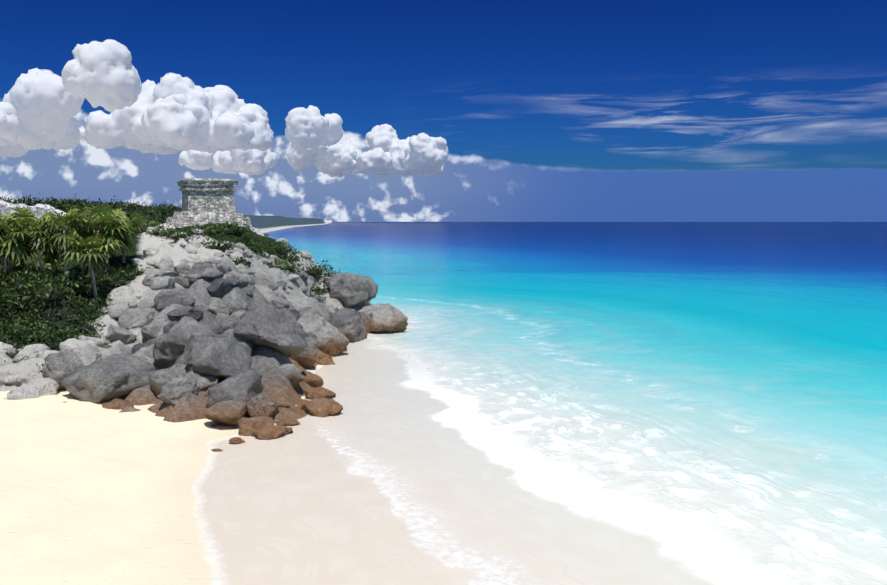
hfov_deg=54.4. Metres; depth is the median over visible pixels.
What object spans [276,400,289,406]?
boulder
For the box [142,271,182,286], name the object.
boulder
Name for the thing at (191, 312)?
boulder
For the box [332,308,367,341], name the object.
boulder
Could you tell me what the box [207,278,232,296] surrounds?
boulder
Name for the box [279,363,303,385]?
boulder
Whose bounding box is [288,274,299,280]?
boulder
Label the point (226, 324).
boulder
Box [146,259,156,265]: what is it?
boulder
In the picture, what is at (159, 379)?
boulder
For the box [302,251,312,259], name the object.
boulder
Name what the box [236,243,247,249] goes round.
boulder
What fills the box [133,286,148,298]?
boulder
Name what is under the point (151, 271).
boulder
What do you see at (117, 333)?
boulder
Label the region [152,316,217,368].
boulder
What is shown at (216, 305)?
boulder
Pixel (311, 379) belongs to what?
boulder
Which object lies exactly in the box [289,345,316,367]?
boulder
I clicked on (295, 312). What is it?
boulder
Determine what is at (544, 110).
sky
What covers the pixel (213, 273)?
boulder
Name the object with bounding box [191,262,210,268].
boulder
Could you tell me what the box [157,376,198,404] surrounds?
boulder
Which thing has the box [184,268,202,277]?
boulder
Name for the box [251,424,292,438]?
boulder
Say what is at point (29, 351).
pale boulder
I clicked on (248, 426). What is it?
boulder
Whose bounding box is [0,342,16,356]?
pale boulder
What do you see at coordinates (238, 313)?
boulder
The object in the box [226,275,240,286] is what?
boulder
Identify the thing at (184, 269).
boulder
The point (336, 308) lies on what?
boulder
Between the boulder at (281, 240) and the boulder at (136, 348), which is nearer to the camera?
the boulder at (136, 348)
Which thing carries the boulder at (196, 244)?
on the headland terrain at (267, 363)
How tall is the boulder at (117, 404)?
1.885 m
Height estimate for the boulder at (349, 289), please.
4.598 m
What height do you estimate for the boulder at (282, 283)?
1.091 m
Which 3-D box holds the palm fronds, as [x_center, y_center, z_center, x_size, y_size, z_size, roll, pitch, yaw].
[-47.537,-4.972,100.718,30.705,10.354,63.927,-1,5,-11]
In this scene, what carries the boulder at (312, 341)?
on the headland terrain at (267, 363)
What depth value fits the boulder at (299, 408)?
56.74 m
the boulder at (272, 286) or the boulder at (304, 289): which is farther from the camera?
the boulder at (304, 289)
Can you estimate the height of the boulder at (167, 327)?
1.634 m
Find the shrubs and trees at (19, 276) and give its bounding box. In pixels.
[0,193,341,332]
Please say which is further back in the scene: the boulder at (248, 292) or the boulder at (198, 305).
the boulder at (248, 292)
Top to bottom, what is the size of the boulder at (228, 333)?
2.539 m
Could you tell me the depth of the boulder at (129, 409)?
54.58 m
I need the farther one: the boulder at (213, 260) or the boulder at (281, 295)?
the boulder at (281, 295)
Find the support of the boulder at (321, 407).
on the headland terrain at (267, 363)
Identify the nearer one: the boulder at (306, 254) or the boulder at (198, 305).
the boulder at (198, 305)
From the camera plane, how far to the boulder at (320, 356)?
77.76 m
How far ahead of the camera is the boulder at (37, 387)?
57.12 m
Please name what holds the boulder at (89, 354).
on the headland terrain at (267, 363)
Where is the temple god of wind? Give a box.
[166,178,252,227]
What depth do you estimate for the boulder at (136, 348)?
64.05 m
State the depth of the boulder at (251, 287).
81.61 m
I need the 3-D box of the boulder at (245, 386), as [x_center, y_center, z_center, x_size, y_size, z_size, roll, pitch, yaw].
[-13.483,6.799,55.729,3.095,3.548,3.992,0,5,1]
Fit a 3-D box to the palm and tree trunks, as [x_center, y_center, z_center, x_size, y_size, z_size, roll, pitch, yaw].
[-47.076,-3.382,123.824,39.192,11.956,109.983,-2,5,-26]
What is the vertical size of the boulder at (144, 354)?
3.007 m
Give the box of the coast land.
[152,207,328,232]
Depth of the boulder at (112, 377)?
56.75 m
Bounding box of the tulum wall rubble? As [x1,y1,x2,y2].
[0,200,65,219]
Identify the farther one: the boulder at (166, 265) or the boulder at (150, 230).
the boulder at (150, 230)
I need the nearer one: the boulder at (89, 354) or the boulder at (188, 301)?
the boulder at (89, 354)
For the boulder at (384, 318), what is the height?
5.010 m
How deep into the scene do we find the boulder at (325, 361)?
75.80 m
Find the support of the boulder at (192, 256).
on the headland terrain at (267, 363)
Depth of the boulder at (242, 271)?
85.13 m
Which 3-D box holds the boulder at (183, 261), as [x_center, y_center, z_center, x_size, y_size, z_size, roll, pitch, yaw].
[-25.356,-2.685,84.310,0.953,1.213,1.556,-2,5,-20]
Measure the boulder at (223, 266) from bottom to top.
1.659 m
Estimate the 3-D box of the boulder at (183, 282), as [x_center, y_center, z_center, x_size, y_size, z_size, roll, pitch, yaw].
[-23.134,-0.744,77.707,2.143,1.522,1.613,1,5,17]
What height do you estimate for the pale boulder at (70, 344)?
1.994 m
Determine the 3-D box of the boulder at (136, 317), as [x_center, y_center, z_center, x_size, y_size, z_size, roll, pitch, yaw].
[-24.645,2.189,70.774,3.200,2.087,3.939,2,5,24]
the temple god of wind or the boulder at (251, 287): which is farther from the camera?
the temple god of wind
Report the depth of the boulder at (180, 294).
73.89 m
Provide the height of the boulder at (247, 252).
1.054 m
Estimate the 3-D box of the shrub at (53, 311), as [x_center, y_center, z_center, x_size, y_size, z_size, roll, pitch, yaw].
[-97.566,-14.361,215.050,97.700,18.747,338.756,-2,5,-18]
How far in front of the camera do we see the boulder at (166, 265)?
82.57 m
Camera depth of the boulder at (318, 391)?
60.99 m
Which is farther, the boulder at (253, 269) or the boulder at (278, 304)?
the boulder at (253, 269)
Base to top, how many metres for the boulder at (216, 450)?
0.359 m
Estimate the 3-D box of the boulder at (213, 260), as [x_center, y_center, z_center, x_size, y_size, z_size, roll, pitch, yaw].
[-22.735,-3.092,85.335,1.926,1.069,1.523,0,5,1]
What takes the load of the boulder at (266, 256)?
on the headland terrain at (267, 363)
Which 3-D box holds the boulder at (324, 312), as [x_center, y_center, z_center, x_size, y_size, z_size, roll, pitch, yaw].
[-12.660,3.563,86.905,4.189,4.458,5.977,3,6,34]
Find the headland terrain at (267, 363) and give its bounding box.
[0,208,371,426]
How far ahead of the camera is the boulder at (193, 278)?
76.41 m
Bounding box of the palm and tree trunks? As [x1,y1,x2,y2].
[0,230,125,306]
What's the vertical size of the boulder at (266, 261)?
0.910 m
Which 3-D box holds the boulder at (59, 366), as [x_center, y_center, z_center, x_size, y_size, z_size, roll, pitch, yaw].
[-26.408,5.777,59.972,3.397,3.630,3.396,0,5,1]
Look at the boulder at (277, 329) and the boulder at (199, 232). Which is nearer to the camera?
the boulder at (277, 329)
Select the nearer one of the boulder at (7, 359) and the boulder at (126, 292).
the boulder at (7, 359)
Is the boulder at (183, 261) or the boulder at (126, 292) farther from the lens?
the boulder at (183, 261)
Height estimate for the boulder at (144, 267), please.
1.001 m
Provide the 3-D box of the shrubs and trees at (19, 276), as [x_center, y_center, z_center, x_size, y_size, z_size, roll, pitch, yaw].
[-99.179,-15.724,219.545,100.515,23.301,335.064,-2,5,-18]
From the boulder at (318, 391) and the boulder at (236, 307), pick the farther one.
the boulder at (236, 307)
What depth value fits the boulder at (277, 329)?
63.35 m
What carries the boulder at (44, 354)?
on the headland terrain at (267, 363)
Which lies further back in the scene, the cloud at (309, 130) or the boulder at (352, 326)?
the cloud at (309, 130)
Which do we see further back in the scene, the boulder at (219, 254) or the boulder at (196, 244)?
the boulder at (196, 244)
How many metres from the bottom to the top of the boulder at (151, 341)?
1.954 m
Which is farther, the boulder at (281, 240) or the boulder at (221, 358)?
the boulder at (281, 240)
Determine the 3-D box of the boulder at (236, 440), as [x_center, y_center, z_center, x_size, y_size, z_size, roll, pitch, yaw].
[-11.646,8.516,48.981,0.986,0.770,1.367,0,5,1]
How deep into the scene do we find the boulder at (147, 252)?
87.66 m
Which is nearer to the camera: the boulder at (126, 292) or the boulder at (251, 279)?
the boulder at (126, 292)
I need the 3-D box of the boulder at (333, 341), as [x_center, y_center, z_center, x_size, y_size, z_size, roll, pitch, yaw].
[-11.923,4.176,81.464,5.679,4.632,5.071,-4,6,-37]
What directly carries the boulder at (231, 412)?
on the headland terrain at (267, 363)
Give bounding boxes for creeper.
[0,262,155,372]
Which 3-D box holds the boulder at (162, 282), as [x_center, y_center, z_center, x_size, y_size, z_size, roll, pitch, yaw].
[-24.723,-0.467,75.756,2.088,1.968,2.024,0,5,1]
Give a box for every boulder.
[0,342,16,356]
[0,352,13,366]
[0,357,44,386]
[0,385,16,391]
[4,378,59,399]
[13,344,50,362]
[37,350,58,359]
[42,349,84,390]
[59,338,88,350]
[61,354,156,402]
[72,344,102,365]
[77,335,111,348]
[102,399,133,409]
[105,285,139,307]
[105,325,136,343]
[108,302,129,317]
[118,307,159,329]
[120,406,139,412]
[131,343,148,354]
[131,344,163,369]
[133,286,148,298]
[136,266,154,272]
[136,298,155,307]
[141,323,160,338]
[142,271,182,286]
[143,249,152,255]
[143,268,165,274]
[145,337,156,345]
[146,227,155,233]
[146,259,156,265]
[149,364,217,397]
[150,247,160,250]
[150,276,175,290]
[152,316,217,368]
[154,259,174,271]
[154,289,190,301]
[154,294,180,311]
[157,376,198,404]
[159,255,173,261]
[163,321,176,333]
[167,306,203,319]
[173,333,251,383]
[174,263,190,274]
[174,276,192,288]
[180,259,188,264]
[180,296,194,306]
[184,248,197,253]
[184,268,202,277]
[188,274,204,282]
[189,241,200,248]
[189,254,198,258]
[191,229,203,233]
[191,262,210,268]
[193,257,205,261]
[194,303,203,309]
[200,268,223,279]
[203,400,246,425]
[205,256,220,263]
[206,297,229,314]
[206,368,262,414]
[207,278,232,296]
[210,316,239,334]
[211,449,222,451]
[212,313,229,325]
[214,252,223,256]
[215,260,231,273]
[222,329,253,349]
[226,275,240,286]
[228,302,247,314]
[229,437,244,443]
[231,275,248,286]
[231,310,245,316]
[233,304,306,355]
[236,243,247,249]
[238,268,248,274]
[238,416,273,435]
[241,287,252,297]
[242,249,252,257]
[242,274,256,284]
[243,284,254,291]
[246,393,279,417]
[249,267,255,274]
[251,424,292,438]
[258,252,269,258]
[261,258,270,265]
[262,282,278,289]
[269,300,289,308]
[275,238,287,245]
[276,280,286,289]
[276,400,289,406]
[276,419,299,425]
[277,294,285,298]
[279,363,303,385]
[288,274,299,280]
[289,309,300,319]
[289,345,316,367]
[295,401,308,413]
[297,313,348,355]
[298,305,338,329]
[300,271,307,280]
[301,370,323,387]
[301,397,342,416]
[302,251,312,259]
[302,287,307,292]
[304,386,335,399]
[305,337,318,348]
[307,332,316,337]
[315,358,334,364]
[318,354,331,358]
[325,272,377,306]
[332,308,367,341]
[333,306,343,311]
[358,303,407,332]
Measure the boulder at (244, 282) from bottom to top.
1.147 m
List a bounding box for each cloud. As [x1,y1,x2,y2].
[0,39,273,156]
[178,105,448,176]
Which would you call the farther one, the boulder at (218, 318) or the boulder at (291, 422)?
the boulder at (218, 318)
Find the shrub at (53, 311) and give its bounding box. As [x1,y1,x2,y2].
[0,203,322,371]
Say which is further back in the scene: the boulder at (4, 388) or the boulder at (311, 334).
the boulder at (311, 334)
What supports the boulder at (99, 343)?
on the headland terrain at (267, 363)
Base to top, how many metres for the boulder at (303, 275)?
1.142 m
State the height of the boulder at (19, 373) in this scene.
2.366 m
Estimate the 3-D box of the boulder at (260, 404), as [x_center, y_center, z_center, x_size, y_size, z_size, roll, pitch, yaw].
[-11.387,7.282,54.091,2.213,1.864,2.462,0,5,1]
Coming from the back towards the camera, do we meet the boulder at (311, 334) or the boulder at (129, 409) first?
the boulder at (311, 334)
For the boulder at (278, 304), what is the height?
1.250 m
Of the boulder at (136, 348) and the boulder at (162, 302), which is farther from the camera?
the boulder at (162, 302)
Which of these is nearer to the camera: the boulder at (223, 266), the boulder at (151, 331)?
the boulder at (151, 331)
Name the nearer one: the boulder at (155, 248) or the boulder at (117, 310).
the boulder at (117, 310)
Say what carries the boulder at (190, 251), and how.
on the headland terrain at (267, 363)
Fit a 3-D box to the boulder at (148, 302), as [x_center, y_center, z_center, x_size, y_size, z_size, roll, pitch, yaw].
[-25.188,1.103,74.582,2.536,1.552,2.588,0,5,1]
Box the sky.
[0,0,886,221]
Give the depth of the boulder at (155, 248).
90.86 m
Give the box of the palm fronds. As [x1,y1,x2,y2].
[0,201,156,275]
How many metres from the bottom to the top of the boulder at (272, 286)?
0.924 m

